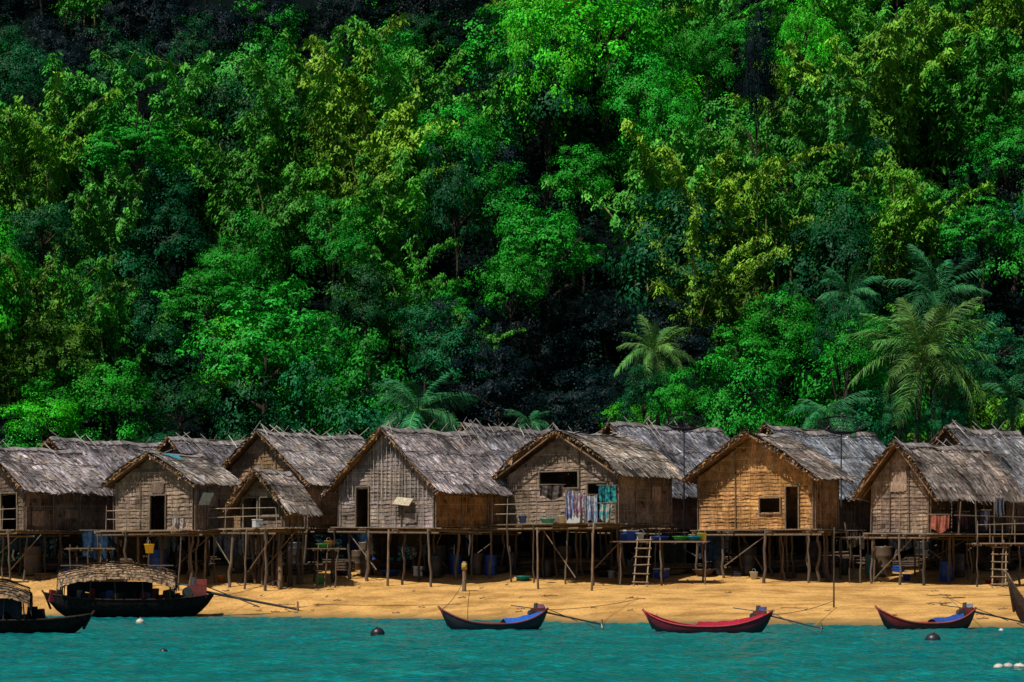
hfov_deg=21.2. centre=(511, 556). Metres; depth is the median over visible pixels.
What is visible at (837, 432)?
thin antenna pole
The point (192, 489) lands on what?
stilt house
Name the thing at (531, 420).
coconut palm
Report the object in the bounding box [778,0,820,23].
broadleaf tree
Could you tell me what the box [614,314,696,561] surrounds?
coconut palm
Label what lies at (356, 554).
barrel
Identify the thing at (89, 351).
broadleaf tree
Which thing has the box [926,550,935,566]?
barrel
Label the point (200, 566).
lumber pile
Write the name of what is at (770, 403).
broadleaf tree
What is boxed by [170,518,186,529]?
hanging cloth
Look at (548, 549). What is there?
hanging cloth
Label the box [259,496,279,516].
window frame
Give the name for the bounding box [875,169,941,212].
broadleaf tree
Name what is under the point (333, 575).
bamboo deck
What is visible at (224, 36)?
broadleaf tree
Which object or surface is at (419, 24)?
broadleaf tree
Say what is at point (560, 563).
lumber pile
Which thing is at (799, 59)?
bamboo clump
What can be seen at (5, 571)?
crate
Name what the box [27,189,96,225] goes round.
broadleaf tree
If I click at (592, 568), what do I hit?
wooden post
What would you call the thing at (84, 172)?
bamboo clump
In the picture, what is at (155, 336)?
broadleaf tree
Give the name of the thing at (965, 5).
broadleaf tree
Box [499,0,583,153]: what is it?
broadleaf tree
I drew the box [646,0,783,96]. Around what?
bamboo clump
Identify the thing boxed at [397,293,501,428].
broadleaf tree
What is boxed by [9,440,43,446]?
broadleaf tree
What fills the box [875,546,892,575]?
barrel
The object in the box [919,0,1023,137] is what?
bamboo clump
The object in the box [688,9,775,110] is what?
broadleaf tree
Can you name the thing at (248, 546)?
hanging cloth
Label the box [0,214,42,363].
broadleaf tree
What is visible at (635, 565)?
ladder
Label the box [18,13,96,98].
broadleaf tree
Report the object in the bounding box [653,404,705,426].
broadleaf tree
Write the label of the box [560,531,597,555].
hanging cloth
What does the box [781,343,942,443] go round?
broadleaf tree
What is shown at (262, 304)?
broadleaf tree
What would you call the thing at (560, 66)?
broadleaf tree
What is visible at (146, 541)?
shrub
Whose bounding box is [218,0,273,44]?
broadleaf tree
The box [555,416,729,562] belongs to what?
stilt house
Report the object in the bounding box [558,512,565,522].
bucket
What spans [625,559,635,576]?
barrel
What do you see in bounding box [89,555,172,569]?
lumber pile
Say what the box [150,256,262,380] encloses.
broadleaf tree
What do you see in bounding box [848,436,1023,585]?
stilt house
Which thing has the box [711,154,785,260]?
broadleaf tree
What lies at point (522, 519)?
bucket
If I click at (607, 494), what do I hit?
hanging cloth
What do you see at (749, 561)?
barrel
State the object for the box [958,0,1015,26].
bamboo clump
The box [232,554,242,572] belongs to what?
barrel
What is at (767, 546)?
shrub
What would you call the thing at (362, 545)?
barrel
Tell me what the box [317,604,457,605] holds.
mooring rope
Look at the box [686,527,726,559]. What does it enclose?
shrub
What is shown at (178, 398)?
broadleaf tree
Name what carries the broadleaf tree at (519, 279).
on the ground
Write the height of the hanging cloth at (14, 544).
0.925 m
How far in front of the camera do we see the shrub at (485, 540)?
136.62 m
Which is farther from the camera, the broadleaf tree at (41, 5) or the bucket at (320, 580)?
the broadleaf tree at (41, 5)
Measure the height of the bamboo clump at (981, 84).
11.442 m
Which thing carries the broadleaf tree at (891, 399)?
on the ground
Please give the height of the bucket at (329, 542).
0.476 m
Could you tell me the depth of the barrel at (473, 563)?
122.74 m
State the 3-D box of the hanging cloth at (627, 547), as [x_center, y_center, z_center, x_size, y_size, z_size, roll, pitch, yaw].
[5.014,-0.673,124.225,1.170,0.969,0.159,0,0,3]
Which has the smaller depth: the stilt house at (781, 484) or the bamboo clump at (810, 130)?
the stilt house at (781, 484)
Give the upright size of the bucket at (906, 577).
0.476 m
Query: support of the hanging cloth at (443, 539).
hanging from the stilt house at (405, 481)
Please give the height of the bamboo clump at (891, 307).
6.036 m
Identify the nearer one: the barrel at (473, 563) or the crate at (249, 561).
the barrel at (473, 563)
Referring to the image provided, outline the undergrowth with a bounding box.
[0,0,1023,562]
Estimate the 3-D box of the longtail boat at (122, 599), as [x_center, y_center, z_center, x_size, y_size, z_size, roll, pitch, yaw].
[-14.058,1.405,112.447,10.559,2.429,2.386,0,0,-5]
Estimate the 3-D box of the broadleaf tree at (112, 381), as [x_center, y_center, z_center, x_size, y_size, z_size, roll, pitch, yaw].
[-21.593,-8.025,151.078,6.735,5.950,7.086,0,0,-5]
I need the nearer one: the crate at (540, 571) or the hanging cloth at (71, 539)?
the crate at (540, 571)
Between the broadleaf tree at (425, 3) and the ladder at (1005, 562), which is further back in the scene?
the broadleaf tree at (425, 3)
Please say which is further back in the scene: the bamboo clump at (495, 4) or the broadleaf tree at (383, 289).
the bamboo clump at (495, 4)
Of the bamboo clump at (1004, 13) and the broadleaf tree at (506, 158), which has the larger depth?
the bamboo clump at (1004, 13)
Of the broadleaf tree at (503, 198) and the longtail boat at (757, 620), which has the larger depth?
the broadleaf tree at (503, 198)
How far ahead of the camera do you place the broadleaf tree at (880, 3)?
193.42 m
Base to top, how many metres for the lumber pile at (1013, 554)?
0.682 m
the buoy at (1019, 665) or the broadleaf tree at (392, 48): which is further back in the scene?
the broadleaf tree at (392, 48)
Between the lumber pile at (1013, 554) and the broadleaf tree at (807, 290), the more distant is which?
the broadleaf tree at (807, 290)
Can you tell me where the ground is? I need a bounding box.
[0,0,1023,627]
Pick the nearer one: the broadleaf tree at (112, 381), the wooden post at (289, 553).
the wooden post at (289, 553)
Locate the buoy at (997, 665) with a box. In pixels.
[993,663,1003,667]
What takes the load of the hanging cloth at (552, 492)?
hanging from the stilt house at (640, 475)
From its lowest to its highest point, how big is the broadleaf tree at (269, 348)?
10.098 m
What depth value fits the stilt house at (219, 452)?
132.23 m
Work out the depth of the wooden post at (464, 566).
116.63 m
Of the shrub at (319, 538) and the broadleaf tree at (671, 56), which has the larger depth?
the broadleaf tree at (671, 56)
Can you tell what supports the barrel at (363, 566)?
on the ground
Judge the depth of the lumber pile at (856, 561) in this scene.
124.77 m
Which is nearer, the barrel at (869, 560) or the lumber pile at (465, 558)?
the barrel at (869, 560)
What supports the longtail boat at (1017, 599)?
on the sea
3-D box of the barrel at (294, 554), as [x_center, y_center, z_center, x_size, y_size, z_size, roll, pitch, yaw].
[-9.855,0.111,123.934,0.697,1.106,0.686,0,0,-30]
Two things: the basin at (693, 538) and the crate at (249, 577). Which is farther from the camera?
the crate at (249, 577)
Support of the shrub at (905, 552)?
on the ground
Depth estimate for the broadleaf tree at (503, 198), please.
165.20 m
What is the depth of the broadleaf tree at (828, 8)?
189.30 m
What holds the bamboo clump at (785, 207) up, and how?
on the ground
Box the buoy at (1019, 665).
[1013,662,1023,667]
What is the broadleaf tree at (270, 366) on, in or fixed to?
on the ground
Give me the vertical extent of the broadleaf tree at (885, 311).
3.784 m
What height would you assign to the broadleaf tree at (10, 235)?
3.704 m
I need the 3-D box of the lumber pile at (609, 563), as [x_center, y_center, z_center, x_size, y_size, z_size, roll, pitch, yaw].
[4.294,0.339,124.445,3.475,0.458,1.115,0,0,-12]
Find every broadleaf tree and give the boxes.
[0,14,37,77]
[0,28,17,70]
[0,35,61,202]
[0,124,27,199]
[0,189,18,218]
[0,189,93,311]
[0,211,45,360]
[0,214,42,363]
[0,388,89,447]
[0,418,51,556]
[4,315,106,431]
[4,363,98,429]
[5,209,62,260]
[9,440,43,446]
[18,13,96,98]
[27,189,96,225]
[29,51,94,129]
[40,0,43,13]
[57,325,123,394]
[58,357,182,440]
[63,10,174,124]
[65,5,140,81]
[69,235,177,364]
[73,99,196,277]
[75,419,148,547]
[88,140,216,262]
[90,0,154,44]
[109,0,203,71]
[115,181,223,321]
[123,0,220,104]
[123,310,200,379]
[125,349,234,437]
[129,430,181,442]
[146,50,288,204]
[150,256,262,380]
[152,10,232,110]
[163,3,253,75]
[172,278,359,430]
[175,76,315,207]
[176,0,209,25]
[176,235,260,367]
[180,312,306,428]
[194,2,274,86]
[195,297,273,355]
[198,205,315,343]
[201,366,330,440]
[203,39,320,140]
[214,0,309,92]
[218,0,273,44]
[237,0,310,57]
[245,343,388,537]
[255,176,338,278]
[258,355,366,433]
[281,193,379,345]
[290,0,368,67]
[295,315,423,438]
[296,315,373,368]
[315,371,373,402]
[319,0,383,46]
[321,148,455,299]
[321,261,409,391]
[324,0,401,25]
[339,256,412,303]
[353,18,443,123]
[382,0,481,44]
[389,188,464,248]
[389,289,457,407]
[394,7,462,66]
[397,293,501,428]
[400,131,507,315]
[408,306,495,430]
[413,94,500,247]
[416,278,482,323]
[439,346,548,426]
[446,0,559,101]
[449,157,548,318]
[457,137,540,220]
[465,30,616,205]
[465,250,553,386]
[471,75,579,178]
[475,263,535,320]
[480,185,579,352]
[480,202,606,372]
[486,0,608,215]
[487,265,583,385]
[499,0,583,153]
[506,31,621,163]
[510,0,698,184]
[533,362,640,432]
[538,142,615,291]
[555,218,614,290]
[557,296,639,371]
[561,407,638,433]
[572,135,651,199]
[587,50,713,153]
[588,402,655,426]
[597,42,698,176]
[598,184,748,360]
[601,0,701,126]
[602,0,659,56]
[617,67,708,204]
[629,291,733,419]
[648,0,720,19]
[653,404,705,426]
[664,15,742,199]
[669,91,799,181]
[674,366,733,425]
[686,121,793,244]
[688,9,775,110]
[691,318,798,429]
[697,347,797,438]
[709,0,791,62]
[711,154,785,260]
[727,74,804,150]
[733,5,783,294]
[736,281,823,414]
[745,389,813,430]
[753,220,896,386]
[767,14,850,100]
[767,317,837,422]
[774,0,834,104]
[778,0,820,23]
[779,92,900,186]
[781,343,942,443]
[788,182,890,289]
[800,386,913,446]
[815,302,896,399]
[821,181,892,260]
[845,0,891,49]
[851,280,901,327]
[854,390,929,423]
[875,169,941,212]
[894,0,898,18]
[901,118,952,163]
[904,0,996,79]
[932,195,1023,330]
[940,361,1023,428]
[942,147,1019,205]
[945,311,1023,423]
[951,29,1023,153]
[955,193,1023,296]
[956,110,1023,268]
[960,145,1023,266]
[977,199,1023,299]
[999,183,1023,273]
[1000,284,1023,314]
[1007,314,1023,354]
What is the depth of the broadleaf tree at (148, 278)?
161.59 m
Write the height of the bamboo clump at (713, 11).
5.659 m
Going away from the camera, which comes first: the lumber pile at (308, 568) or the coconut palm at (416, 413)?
the lumber pile at (308, 568)
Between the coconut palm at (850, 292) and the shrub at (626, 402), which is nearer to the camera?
the shrub at (626, 402)
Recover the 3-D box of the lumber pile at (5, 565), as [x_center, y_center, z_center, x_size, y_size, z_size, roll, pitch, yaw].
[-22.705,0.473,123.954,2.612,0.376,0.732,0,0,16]
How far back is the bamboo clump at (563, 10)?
195.57 m
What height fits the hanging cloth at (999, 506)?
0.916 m
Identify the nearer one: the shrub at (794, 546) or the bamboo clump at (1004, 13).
the shrub at (794, 546)
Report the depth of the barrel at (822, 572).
121.91 m
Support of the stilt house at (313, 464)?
on the ground
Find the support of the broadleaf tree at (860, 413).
on the ground
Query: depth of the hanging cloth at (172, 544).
125.68 m
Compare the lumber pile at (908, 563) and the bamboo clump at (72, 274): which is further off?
the bamboo clump at (72, 274)
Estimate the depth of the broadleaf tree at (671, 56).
185.22 m
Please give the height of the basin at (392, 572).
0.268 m
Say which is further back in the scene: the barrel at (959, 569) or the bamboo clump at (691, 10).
the bamboo clump at (691, 10)
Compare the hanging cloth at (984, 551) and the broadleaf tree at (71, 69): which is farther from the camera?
the broadleaf tree at (71, 69)
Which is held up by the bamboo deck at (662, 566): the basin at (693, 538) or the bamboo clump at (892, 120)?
the basin at (693, 538)
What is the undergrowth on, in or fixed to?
on the ground
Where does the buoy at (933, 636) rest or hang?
on the sea
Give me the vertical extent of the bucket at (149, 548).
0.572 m
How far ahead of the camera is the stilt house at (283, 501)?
119.71 m
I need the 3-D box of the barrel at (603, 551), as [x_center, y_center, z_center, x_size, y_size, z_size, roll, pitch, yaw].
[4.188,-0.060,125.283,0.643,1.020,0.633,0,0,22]
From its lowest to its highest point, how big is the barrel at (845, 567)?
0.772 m
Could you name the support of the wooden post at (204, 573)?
on the ground
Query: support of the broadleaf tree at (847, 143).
on the ground
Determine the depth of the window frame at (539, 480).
121.22 m
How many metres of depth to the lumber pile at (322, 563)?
124.01 m
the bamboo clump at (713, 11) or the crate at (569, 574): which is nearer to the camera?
the crate at (569, 574)
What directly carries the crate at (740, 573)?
on the ground
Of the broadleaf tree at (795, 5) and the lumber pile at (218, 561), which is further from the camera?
the broadleaf tree at (795, 5)
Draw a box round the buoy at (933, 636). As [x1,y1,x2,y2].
[925,631,940,639]
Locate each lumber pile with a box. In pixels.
[0,563,19,570]
[11,556,106,570]
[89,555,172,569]
[185,560,212,569]
[207,556,270,564]
[250,564,322,573]
[308,559,379,568]
[372,561,417,568]
[401,557,448,565]
[448,555,505,566]
[497,551,583,557]
[505,558,608,571]
[599,559,643,567]
[612,562,694,574]
[662,563,711,572]
[704,556,775,565]
[757,560,819,570]
[776,551,858,564]
[830,557,864,566]
[892,558,935,567]
[904,554,945,564]
[965,554,1018,564]
[974,551,1023,559]
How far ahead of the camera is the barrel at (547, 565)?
122.17 m
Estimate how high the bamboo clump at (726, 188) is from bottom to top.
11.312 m
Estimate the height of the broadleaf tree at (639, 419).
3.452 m
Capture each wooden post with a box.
[203,531,208,578]
[278,551,282,588]
[288,551,290,582]
[301,532,303,582]
[386,529,390,585]
[462,561,466,591]
[536,527,538,588]
[591,522,595,590]
[833,527,836,607]
[844,522,852,567]
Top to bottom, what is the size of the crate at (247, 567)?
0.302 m
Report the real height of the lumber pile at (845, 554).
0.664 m
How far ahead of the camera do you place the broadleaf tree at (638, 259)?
159.76 m
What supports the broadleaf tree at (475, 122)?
on the ground
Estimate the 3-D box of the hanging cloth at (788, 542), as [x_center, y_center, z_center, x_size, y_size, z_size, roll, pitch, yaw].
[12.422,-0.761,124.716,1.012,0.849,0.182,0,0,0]
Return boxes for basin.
[316,544,329,547]
[337,570,347,574]
[379,570,400,575]
[420,570,428,575]
[515,576,530,580]
[540,518,554,522]
[596,572,607,576]
[651,536,668,540]
[672,536,687,540]
[687,536,701,540]
[691,569,714,575]
[767,569,779,572]
[983,579,1000,583]
[999,565,1017,569]
[1012,560,1023,565]
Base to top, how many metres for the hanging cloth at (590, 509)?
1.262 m
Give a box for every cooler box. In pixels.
[252,519,262,526]
[413,566,425,575]
[567,514,582,522]
[620,530,638,540]
[653,568,669,577]
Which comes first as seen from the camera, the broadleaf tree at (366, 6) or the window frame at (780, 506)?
the window frame at (780, 506)
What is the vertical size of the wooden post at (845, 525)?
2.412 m
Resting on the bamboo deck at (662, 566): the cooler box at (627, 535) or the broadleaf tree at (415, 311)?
the cooler box at (627, 535)
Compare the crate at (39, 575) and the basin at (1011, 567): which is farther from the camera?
the basin at (1011, 567)
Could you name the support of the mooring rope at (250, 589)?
attached to the wooden post at (280, 577)
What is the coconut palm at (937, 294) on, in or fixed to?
on the ground
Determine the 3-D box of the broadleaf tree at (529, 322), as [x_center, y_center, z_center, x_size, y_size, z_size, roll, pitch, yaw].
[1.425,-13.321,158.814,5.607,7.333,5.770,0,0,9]
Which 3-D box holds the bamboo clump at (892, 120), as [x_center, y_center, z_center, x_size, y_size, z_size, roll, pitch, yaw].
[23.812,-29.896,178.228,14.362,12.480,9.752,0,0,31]
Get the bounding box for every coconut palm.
[371,373,478,558]
[504,409,551,544]
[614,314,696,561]
[784,390,873,544]
[817,261,884,423]
[845,296,996,442]
[882,244,990,547]
[977,360,1023,535]
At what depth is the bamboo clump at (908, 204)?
163.21 m
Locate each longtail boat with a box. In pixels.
[0,578,94,633]
[41,561,298,617]
[437,603,603,629]
[642,605,823,633]
[875,602,1023,629]
[1003,570,1023,620]
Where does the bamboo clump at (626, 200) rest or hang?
on the ground
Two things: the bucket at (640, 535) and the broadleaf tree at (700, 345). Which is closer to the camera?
the bucket at (640, 535)
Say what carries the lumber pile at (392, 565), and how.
on the ground
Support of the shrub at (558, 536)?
on the ground
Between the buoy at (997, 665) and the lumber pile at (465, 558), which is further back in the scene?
the lumber pile at (465, 558)
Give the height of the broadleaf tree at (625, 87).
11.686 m
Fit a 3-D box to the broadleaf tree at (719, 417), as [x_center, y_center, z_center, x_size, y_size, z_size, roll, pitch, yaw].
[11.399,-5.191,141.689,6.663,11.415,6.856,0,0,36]
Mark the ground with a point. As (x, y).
(686, 598)
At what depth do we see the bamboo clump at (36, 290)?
155.02 m
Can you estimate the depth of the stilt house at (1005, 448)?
130.98 m
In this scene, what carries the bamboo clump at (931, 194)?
on the ground
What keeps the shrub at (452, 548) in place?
on the ground
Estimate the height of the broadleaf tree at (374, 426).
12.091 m
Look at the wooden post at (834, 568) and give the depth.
106.08 m
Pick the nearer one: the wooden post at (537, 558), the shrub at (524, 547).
the wooden post at (537, 558)
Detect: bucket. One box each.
[144,540,154,552]
[216,572,224,582]
[316,574,323,583]
[324,537,332,547]
[519,512,526,522]
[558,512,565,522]
[608,567,615,577]
[636,529,644,540]
[697,529,706,540]
[750,568,757,578]
[902,571,910,580]
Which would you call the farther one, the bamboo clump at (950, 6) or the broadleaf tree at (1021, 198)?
the bamboo clump at (950, 6)
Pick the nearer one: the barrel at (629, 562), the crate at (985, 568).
the barrel at (629, 562)
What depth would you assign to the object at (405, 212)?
164.52 m
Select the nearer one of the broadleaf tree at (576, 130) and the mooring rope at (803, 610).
the mooring rope at (803, 610)
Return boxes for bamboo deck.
[64,543,115,581]
[307,543,345,587]
[610,535,709,585]
[835,531,875,582]
[965,520,1023,586]
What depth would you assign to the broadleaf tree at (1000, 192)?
171.38 m
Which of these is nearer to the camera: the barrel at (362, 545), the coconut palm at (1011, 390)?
the barrel at (362, 545)
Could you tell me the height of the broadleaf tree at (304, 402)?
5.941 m
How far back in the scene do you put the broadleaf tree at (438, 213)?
164.03 m
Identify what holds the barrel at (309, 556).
on the ground
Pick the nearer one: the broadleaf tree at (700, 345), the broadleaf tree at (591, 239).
the broadleaf tree at (700, 345)
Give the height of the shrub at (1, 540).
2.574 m
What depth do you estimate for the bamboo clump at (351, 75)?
176.40 m
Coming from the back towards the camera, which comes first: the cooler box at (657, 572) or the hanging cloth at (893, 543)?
the hanging cloth at (893, 543)
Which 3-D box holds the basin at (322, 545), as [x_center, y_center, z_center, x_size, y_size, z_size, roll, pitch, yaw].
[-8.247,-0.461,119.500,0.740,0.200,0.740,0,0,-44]
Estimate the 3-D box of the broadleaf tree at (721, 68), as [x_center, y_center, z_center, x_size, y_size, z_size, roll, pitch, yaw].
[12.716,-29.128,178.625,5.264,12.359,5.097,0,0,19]
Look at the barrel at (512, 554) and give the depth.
123.27 m
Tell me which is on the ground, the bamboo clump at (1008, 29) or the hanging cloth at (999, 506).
the bamboo clump at (1008, 29)
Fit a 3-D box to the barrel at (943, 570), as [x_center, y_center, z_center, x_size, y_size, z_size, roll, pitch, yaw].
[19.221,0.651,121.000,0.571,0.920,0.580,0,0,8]
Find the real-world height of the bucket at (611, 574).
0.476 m
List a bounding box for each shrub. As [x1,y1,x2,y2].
[0,529,50,560]
[12,537,56,557]
[48,537,81,556]
[142,536,155,551]
[143,536,212,559]
[255,535,293,560]
[300,532,337,557]
[328,535,350,558]
[400,540,426,558]
[445,535,485,556]
[466,535,505,554]
[484,534,529,551]
[528,534,560,550]
[584,534,648,557]
[607,348,678,553]
[627,533,677,561]
[641,347,704,425]
[678,525,695,562]
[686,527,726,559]
[759,536,776,558]
[774,536,823,553]
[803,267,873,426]
[819,528,857,554]
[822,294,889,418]
[845,534,883,556]
[862,534,925,556]
[873,384,928,443]
[905,534,938,553]
[922,379,976,442]
[1005,535,1020,549]
[1007,533,1023,550]
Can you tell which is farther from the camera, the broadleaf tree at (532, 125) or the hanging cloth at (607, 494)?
the broadleaf tree at (532, 125)
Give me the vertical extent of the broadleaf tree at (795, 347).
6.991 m
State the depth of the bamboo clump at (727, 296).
156.58 m
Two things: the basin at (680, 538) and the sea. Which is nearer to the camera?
the sea
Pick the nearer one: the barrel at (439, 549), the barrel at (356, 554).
the barrel at (439, 549)
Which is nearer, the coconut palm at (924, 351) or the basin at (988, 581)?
the basin at (988, 581)
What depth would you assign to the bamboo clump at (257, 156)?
168.97 m
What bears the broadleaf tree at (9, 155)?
on the ground
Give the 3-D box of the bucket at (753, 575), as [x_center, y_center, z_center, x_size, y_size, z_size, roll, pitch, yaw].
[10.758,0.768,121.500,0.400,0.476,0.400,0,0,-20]
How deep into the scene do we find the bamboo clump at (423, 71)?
175.26 m
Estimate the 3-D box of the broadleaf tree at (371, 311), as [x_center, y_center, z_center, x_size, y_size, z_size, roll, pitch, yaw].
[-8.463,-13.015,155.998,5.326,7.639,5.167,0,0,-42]
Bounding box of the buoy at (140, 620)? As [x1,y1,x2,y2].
[136,618,144,622]
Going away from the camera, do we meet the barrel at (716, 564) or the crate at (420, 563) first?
the barrel at (716, 564)
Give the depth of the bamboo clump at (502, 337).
156.11 m
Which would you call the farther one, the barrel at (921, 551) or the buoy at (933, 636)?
the barrel at (921, 551)
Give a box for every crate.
[0,568,8,574]
[35,573,50,579]
[242,575,252,581]
[243,558,257,566]
[243,564,254,570]
[335,562,354,570]
[414,560,426,564]
[495,565,505,573]
[512,569,523,573]
[535,568,541,575]
[552,569,564,574]
[561,570,574,576]
[734,571,743,575]
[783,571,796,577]
[788,563,807,571]
[893,565,904,571]
[979,565,990,570]
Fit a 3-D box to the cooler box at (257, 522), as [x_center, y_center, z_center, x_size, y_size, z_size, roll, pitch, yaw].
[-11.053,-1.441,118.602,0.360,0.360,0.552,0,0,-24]
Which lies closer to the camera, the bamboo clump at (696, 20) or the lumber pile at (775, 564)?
the lumber pile at (775, 564)
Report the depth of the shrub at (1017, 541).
136.22 m
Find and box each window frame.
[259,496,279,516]
[538,470,578,489]
[758,497,781,514]
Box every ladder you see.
[632,536,651,586]
[991,545,1007,588]
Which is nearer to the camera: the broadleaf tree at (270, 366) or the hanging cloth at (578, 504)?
the hanging cloth at (578, 504)
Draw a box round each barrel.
[23,545,41,574]
[108,556,119,566]
[150,549,166,570]
[172,551,185,573]
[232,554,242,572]
[288,547,301,563]
[289,541,304,546]
[300,540,312,563]
[351,550,362,569]
[357,541,365,553]
[360,554,372,574]
[427,544,445,573]
[428,555,442,577]
[449,554,460,573]
[454,544,467,555]
[469,555,480,574]
[470,553,482,573]
[484,554,496,574]
[506,551,517,571]
[543,560,552,576]
[556,545,571,557]
[596,545,609,558]
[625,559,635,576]
[712,555,724,574]
[739,546,756,574]
[804,541,821,560]
[820,561,830,577]
[839,558,849,574]
[865,554,873,574]
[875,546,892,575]
[915,541,929,553]
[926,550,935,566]
[939,561,951,581]
[951,553,964,576]
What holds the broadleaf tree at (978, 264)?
on the ground
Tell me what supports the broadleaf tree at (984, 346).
on the ground
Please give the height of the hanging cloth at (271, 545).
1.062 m
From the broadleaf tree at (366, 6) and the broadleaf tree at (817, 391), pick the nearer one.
the broadleaf tree at (817, 391)
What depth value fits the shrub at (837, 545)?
135.19 m
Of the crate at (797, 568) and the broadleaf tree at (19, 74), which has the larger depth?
the broadleaf tree at (19, 74)
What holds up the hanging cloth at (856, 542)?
hanging from the stilt house at (904, 488)
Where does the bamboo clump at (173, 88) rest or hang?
on the ground
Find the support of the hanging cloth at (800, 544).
hanging from the stilt house at (781, 484)
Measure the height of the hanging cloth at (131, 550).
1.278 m
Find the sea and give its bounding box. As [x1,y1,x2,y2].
[0,615,1023,681]
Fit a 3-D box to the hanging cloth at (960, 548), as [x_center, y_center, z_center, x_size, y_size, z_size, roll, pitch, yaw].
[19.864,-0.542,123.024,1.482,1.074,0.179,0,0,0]
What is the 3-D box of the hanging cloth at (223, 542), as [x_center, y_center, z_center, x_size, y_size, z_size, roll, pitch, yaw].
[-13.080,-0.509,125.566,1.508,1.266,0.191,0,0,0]
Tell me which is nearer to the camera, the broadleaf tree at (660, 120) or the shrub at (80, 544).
the shrub at (80, 544)
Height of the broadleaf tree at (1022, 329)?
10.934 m
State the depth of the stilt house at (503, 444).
132.34 m
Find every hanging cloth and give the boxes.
[7,534,42,552]
[56,534,78,553]
[81,530,113,559]
[114,536,142,559]
[157,537,184,558]
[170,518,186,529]
[215,534,241,558]
[242,534,263,555]
[270,535,284,555]
[341,533,366,551]
[370,533,398,560]
[398,534,426,547]
[426,534,447,555]
[453,532,467,550]
[488,530,515,546]
[530,531,554,557]
[538,484,564,499]
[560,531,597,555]
[565,490,573,520]
[573,491,584,517]
[583,494,598,522]
[599,485,616,503]
[599,503,611,522]
[609,531,632,551]
[659,532,687,563]
[698,533,724,560]
[725,532,761,555]
[775,536,791,548]
[796,535,816,554]
[844,530,865,548]
[887,532,916,550]
[928,514,951,532]
[938,537,967,555]
[954,511,968,528]
[972,530,1004,557]
[975,510,989,529]
[995,498,1004,517]
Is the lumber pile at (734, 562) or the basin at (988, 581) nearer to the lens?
the basin at (988, 581)
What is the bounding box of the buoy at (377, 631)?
[370,625,384,635]
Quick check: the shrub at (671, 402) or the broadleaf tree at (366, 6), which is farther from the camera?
the broadleaf tree at (366, 6)
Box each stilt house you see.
[0,439,114,580]
[12,429,165,560]
[94,449,240,590]
[152,432,246,563]
[198,464,323,590]
[221,421,396,563]
[321,417,520,586]
[418,417,607,557]
[479,429,689,585]
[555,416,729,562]
[659,429,854,582]
[717,422,887,557]
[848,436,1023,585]
[888,419,1023,558]
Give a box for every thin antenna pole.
[662,412,705,531]
[817,413,865,556]
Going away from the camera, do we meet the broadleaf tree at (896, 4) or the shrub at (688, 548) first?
the shrub at (688, 548)
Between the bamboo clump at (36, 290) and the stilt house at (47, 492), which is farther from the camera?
the bamboo clump at (36, 290)
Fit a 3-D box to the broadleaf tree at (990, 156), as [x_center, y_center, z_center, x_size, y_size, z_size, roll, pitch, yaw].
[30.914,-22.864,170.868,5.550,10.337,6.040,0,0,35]
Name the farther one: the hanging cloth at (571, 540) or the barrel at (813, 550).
the hanging cloth at (571, 540)
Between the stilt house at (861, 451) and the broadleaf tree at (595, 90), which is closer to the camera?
the stilt house at (861, 451)
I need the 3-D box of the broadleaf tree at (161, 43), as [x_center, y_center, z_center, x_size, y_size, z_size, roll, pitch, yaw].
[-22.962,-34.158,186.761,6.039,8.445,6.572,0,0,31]
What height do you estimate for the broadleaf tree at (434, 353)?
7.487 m
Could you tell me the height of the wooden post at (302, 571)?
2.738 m
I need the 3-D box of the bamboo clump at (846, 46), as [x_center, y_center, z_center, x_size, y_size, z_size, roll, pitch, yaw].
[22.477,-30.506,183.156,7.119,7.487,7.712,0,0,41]
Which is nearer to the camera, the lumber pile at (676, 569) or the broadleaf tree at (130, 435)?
the lumber pile at (676, 569)
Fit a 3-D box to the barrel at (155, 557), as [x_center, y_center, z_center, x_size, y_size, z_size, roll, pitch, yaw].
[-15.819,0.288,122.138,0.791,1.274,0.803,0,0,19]
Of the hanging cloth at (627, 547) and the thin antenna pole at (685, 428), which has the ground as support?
the thin antenna pole at (685, 428)
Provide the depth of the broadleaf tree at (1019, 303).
162.96 m
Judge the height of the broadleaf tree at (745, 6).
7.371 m
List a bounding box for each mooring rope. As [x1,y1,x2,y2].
[215,579,279,596]
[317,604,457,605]
[545,599,636,609]
[772,600,833,614]
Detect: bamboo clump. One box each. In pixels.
[0,48,163,218]
[0,68,123,250]
[0,162,152,329]
[0,244,139,388]
[0,311,58,418]
[9,249,124,328]
[31,252,183,399]
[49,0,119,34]
[59,49,308,217]
[130,22,364,220]
[155,103,334,265]
[207,141,365,303]
[250,12,464,169]
[262,42,485,230]
[280,36,388,84]
[281,65,361,145]
[305,114,459,275]
[326,236,470,357]
[336,14,535,197]
[374,81,470,165]
[436,301,526,390]
[484,0,539,37]
[488,0,700,122]
[519,0,594,43]
[540,115,720,303]
[620,118,847,298]
[636,205,806,362]
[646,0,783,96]
[670,107,862,298]
[670,251,783,377]
[701,0,747,29]
[720,21,906,182]
[721,60,880,243]
[752,0,967,185]
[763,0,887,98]
[795,41,908,142]
[831,0,988,80]
[835,0,1023,137]
[842,144,996,305]
[853,167,982,274]
[866,367,1023,547]
[883,28,1023,200]
[885,299,1013,398]
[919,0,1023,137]
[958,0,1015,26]
[968,9,1022,88]
[996,77,1023,126]
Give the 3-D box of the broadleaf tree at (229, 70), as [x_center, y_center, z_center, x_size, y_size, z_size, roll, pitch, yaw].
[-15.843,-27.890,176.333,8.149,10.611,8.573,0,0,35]
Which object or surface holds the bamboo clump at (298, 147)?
on the ground
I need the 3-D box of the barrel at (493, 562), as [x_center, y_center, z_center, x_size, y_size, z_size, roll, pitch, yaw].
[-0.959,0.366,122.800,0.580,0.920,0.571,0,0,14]
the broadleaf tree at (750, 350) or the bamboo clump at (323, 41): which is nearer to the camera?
the broadleaf tree at (750, 350)

